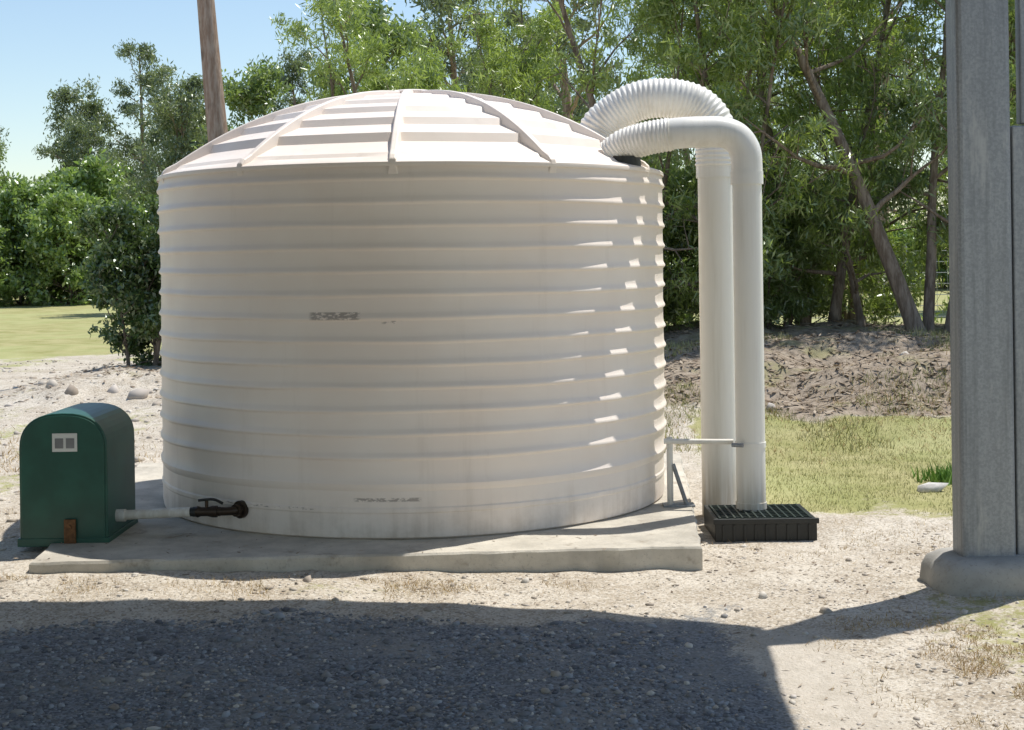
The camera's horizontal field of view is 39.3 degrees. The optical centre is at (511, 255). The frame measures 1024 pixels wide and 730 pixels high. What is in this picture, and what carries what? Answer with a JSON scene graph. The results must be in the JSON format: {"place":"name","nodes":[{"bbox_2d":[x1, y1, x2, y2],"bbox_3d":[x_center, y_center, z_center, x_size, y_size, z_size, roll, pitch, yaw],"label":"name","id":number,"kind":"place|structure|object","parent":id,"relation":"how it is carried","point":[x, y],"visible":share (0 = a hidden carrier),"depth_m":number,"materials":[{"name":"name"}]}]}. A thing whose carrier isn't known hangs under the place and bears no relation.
{"place":"outdoors","nodes":[
{"label":"outdoors","id":0,"kind":"place"},
{"bbox_2d":[0,606,809,729],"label":"bluestone gravel","id":1,"kind":"structure","parent":0,"point":[168,714],"depth_m":6.21,"materials":[{"name":"grey gravel"}]},
{"bbox_2d":[0,0,947,253],"label":"sky","id":2,"kind":"structure","parent":0,"point":[43,43],"materials":[{"name":"blue"}]},
{"bbox_2d":[0,262,1023,729],"bbox_3d":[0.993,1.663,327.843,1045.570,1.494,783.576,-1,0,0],"label":"ground","id":3,"kind":"structure","parent":0,"point":[32,336],"depth_m":7.38,"materials":[{"name":"beige soil"}]},
{"bbox_2d":[0,360,162,550],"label":"field stones","id":4,"kind":"object","parent":3,"relation":"on","point":[137,459],"visible":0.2,"depth_m":16.69,"materials":[{"name":"grey stone"}]},
{"bbox_2d":[71,165,169,365],"bbox_3d":[-5.091,0.276,20.109,2.017,3.075,2.076,-1,0,38],"label":"broadleaf shrub","id":5,"kind":"object","parent":3,"relation":"on","point":[110,266],"visible":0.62,"depth_m":19.81,"materials":[{"name":"green plant"}]},
{"bbox_2d":[95,58,207,237],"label":"gum tree","id":6,"kind":"object","parent":3,"relation":"on","point":[168,109],"visible":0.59,"depth_m":49.33,"materials":[{"name":"green plant"}]},
{"bbox_2d":[197,0,227,142],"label":"wooden pole","id":7,"kind":"object","parent":3,"relation":"on","point":[216,119],"visible":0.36,"depth_m":21.79,"materials":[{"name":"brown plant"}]},
{"bbox_2d":[190,52,296,148],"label":"gum tree","id":8,"kind":"object","parent":3,"relation":"on","point":[252,99],"visible":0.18,"depth_m":45.43,"materials":[{"name":"green plant"}]},
{"bbox_2d":[29,454,702,573],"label":"concrete slab","id":9,"kind":"structure","parent":3,"relation":"on","point":[661,537],"depth_m":8.31,"materials":[{"name":"grey concrete"}]},
{"bbox_2d":[17,403,137,546],"bbox_3d":[-2.702,1.352,8.934,0.554,0.810,0.697,-1,0,0],"label":"green pump cover","id":10,"kind":"object","parent":9,"relation":"on","point":[77,471],"visible":0.91,"depth_m":8.62,"materials":[{"name":"paint"}]},
{"bbox_2d":[157,89,666,538],"bbox_3d":[-0.702,0.255,10.361,3.604,2.890,3.608,-1,0,0],"label":"water tank","id":11,"kind":"object","parent":9,"relation":"on","point":[408,314],"visible":1,"depth_m":8.78,"materials":[{"name":"beige plastic"}]},
{"bbox_2d":[115,498,248,521],"bbox_3d":[-2.038,1.559,8.848,0.844,0.142,0.154,-1,0,0],"label":"outlet pipe with valve","id":12,"kind":"object","parent":11,"relation":"attached to","point":[239,509],"visible":0.99,"depth_m":8.79,"materials":[{"name":"white plastic"}]},
{"bbox_2d":[580,78,736,516],"bbox_3d":[1.013,0.308,9.920,1.090,3.076,0.308,-1,0,5],"label":"downpipe","id":13,"kind":"object","parent":11,"relation":"attached to","point":[622,107],"visible":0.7,"depth_m":9.80,"materials":[{"name":"white plastic"}]},
{"bbox_2d":[600,116,766,511],"bbox_3d":[1.132,0.388,9.486,1.069,2.613,0.298,-1,0,10],"label":"downpipe","id":14,"kind":"object","parent":11,"relation":"attached to","point":[737,141],"visible":0.98,"depth_m":9.37,"materials":[{"name":"white plastic"}]},
{"bbox_2d":[662,437,765,506],"bbox_3d":[1.329,1.444,9.515,0.710,0.464,0.240,-1,0,19],"label":"pipe support bracket","id":15,"kind":"object","parent":9,"relation":"on","point":[669,442],"visible":0.95,"depth_m":9.59,"materials":[{"name":"grey metal"}]},
{"bbox_2d":[268,0,466,101],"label":"young gum tree","id":16,"kind":"object","parent":3,"relation":"on","point":[427,74],"visible":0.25,"depth_m":24.03,"materials":[{"name":"green plant"}]},
{"bbox_2d":[275,0,459,105],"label":"young gum tree","id":17,"kind":"object","parent":3,"relation":"on","point":[368,85],"visible":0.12,"depth_m":26.01,"materials":[{"name":"green plant"}]},
{"bbox_2d":[303,0,459,99],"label":"gum tree","id":18,"kind":"object","parent":3,"relation":"on","point":[378,22],"visible":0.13,"depth_m":42.62,"materials":[{"name":"green plant"}]},
{"bbox_2d":[394,0,534,97],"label":"gum tree","id":19,"kind":"object","parent":3,"relation":"on","point":[443,8],"visible":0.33,"depth_m":46.74,"materials":[{"name":"green plant"}]},
{"bbox_2d":[38,351,908,613],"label":"rocks","id":20,"kind":"object","parent":3,"relation":"on","point":[139,393],"visible":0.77,"depth_m":16.71,"materials":[{"name":"stone"}]},
{"bbox_2d":[0,11,947,285],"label":"distant tree line","id":21,"kind":"object","parent":3,"relation":"on","point":[80,127],"visible":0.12,"depth_m":80.67,"materials":[{"name":"green plant"}]},
{"bbox_2d":[0,147,948,306],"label":"distant bushes","id":22,"kind":"object","parent":3,"relation":"on","point":[43,249],"visible":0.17,"depth_m":60.34,"materials":[{"name":"green plant"}]},
{"bbox_2d":[3,318,950,420],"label":"leaf litter","id":23,"kind":"object","parent":3,"relation":"on","point":[822,367],"visible":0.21,"depth_m":15.97,"materials":[{"name":"brown plant"}]},
{"bbox_2d":[3,522,1019,729],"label":"fallen leaves","id":24,"kind":"object","parent":3,"relation":"on","point":[765,674],"visible":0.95,"depth_m":6.75,"materials":[{"name":"brown plant"}]},
{"bbox_2d":[0,340,1023,729],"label":"dry grass","id":25,"kind":"structure","parent":3,"relation":"on","point":[964,668],"depth_m":7.69,"materials":[{"name":"beige plant"}]},
{"bbox_2d":[464,0,630,119],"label":"gum tree","id":26,"kind":"object","parent":3,"relation":"on","point":[575,6],"visible":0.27,"depth_m":44.91,"materials":[{"name":"green plant"}]},
{"bbox_2d":[440,0,670,265],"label":"wattle tree","id":27,"kind":"object","parent":3,"relation":"on","point":[500,68],"visible":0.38,"depth_m":21.34,"materials":[{"name":"green plant"}]},
{"bbox_2d":[484,0,789,296],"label":"wattle tree","id":28,"kind":"object","parent":3,"relation":"on","point":[598,79],"visible":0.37,"depth_m":19.21,"materials":[{"name":"green plant"}]},
{"bbox_2d":[646,156,686,332],"bbox_3d":[1.484,-0.113,20.615,2.176,3.040,2.647,-1,0,-11],"label":"understorey shrub","id":29,"kind":"object","parent":3,"relation":"on","point":[670,314],"visible":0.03,"depth_m":19.97,"materials":[{"name":"green plant"}]},
{"bbox_2d":[663,192,699,325],"bbox_3d":[2.198,-0.065,22.795,3.235,3.715,2.660,-1,0,35],"label":"understorey shrub","id":30,"kind":"object","parent":3,"relation":"on","point":[686,315],"visible":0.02,"depth_m":22.59,"materials":[{"name":"green plant"}]},
{"bbox_2d":[663,162,776,325],"bbox_3d":[2.425,-0.265,20.844,2.941,3.377,2.418,-1,0,16],"label":"understorey shrub","id":31,"kind":"object","parent":3,"relation":"on","point":[692,226],"visible":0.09,"depth_m":20.31,"materials":[{"name":"green plant"}]},
{"bbox_2d":[642,0,805,175],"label":"gum tree","id":32,"kind":"object","parent":3,"relation":"on","point":[775,98],"visible":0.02,"depth_m":48.83,"materials":[{"name":"green plant"}]},
{"bbox_2d":[638,0,862,329],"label":"wattle tree","id":33,"kind":"object","parent":3,"relation":"on","point":[759,54],"visible":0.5,"depth_m":18.45,"materials":[{"name":"green plant"}]},
{"bbox_2d":[680,156,841,328],"bbox_3d":[3.606,-0.049,20.047,2.055,2.871,2.500,-1,0,31],"label":"understorey shrub","id":34,"kind":"object","parent":3,"relation":"on","point":[786,305],"visible":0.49,"depth_m":19.88,"materials":[{"name":"green plant"}]},
{"bbox_2d":[704,503,818,541],"bbox_3d":[1.608,1.748,9.324,0.667,0.181,0.552,-1,0,0],"label":"drain grate box","id":35,"kind":"object","parent":3,"relation":"on","point":[771,522],"visible":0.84,"depth_m":9.06,"materials":[{"name":"black plastic"}]},
{"bbox_2d":[600,0,945,325],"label":"wattle tree","id":36,"kind":"object","parent":3,"relation":"on","point":[806,319],"visible":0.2,"depth_m":20.81,"materials":[{"name":"green plant"}]},
{"bbox_2d":[664,325,950,452],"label":"bank grass","id":37,"kind":"structure","parent":3,"relation":"on","point":[920,334],"depth_m":14.48,"materials":[{"name":"plant"}]},
{"bbox_2d":[763,135,894,327],"bbox_3d":[4.420,-0.215,21.367,2.418,3.377,2.941,-1,0,-9],"label":"understorey shrub","id":38,"kind":"object","parent":3,"relation":"on","point":[847,296],"visible":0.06,"depth_m":20.97,"materials":[{"name":"green plant"}]},
{"bbox_2d":[757,0,948,324],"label":"wattle tree","id":39,"kind":"object","parent":3,"relation":"on","point":[887,306],"visible":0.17,"depth_m":21.60,"materials":[{"name":"green plant"}]},
{"bbox_2d":[693,0,1016,332],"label":"wattle tree","id":40,"kind":"object","parent":3,"relation":"on","point":[917,181],"visible":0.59,"depth_m":18.67,"materials":[{"name":"green plant"}]},
{"bbox_2d":[720,0,1014,326],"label":"wattle tree","id":41,"kind":"object","parent":3,"relation":"on","point":[844,260],"visible":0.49,"depth_m":19.49,"materials":[{"name":"green plant"}]},
{"bbox_2d":[811,0,927,311],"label":"gum tree","id":42,"kind":"object","parent":3,"relation":"on","point":[901,73],"visible":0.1,"depth_m":43.39,"materials":[{"name":"green plant"}]},
{"bbox_2d":[820,246,949,322],"bbox_3d":[17.311,0.723,27.000,24.269,2.100,0.069,-1,0,0],"label":"wire fence","id":43,"kind":"object","parent":3,"relation":"on","point":[947,283],"visible":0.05,"depth_m":27.00,"materials":[{"name":"metal"}]},
{"bbox_2d":[874,232,949,322],"bbox_3d":[7.424,-0.255,22.302,3.235,3.715,2.660,-1,0,4],"label":"understorey shrub","id":44,"kind":"object","parent":3,"relation":"on","point":[912,248],"visible":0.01,"depth_m":21.93,"materials":[{"name":"green plant"}]},
{"bbox_2d":[830,21,1015,253],"bbox_3d":[7.280,-2.924,20.994,5.380,8.530,4.228,-1,0,4],"label":"wattle tree","id":45,"kind":"object","parent":3,"relation":"on","point":[863,115],"visible":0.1,"depth_m":20.15,"materials":[{"name":"green plant"}]},
{"bbox_2d":[910,459,951,485],"bbox_3d":[3.451,1.690,11.255,0.615,0.173,0.764,-1,0,0],"label":"weed plant","id":46,"kind":"object","parent":3,"relation":"on","point":[943,475],"visible":0.37,"depth_m":11.16,"materials":[{"name":"green plant"}]},
{"bbox_2d":[917,482,948,492],"bbox_3d":[3.112,1.754,10.735,0.255,0.111,0.180,-1,0,45],"label":"pale rock","id":47,"kind":"object","parent":3,"relation":"on","point":[931,486],"visible":0.78,"depth_m":10.70,"materials":[{"name":"white stone"}]},
{"bbox_2d":[911,1,1015,226],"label":"wattle tree","id":48,"kind":"object","parent":3,"relation":"on","point":[945,202],"visible":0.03,"depth_m":20.23,"materials":[{"name":"green plant"}]},
{"bbox_2d":[919,0,1023,596],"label":"steel post","id":49,"kind":"object","parent":3,"relation":"on","point":[983,555],"visible":0.94,"depth_m":7.62,"materials":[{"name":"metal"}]},
{"bbox_2d":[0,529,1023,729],"bbox_3d":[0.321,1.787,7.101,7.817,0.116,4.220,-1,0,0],"label":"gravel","id":50,"kind":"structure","parent":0,"point":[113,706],"depth_m":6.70,"materials":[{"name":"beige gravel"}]},
{"bbox_2d":[689,412,951,516],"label":"lawn grass","id":51,"kind":"structure","parent":0,"point":[858,476],"depth_m":11.79,"materials":[{"name":"green plant"}]}
]}

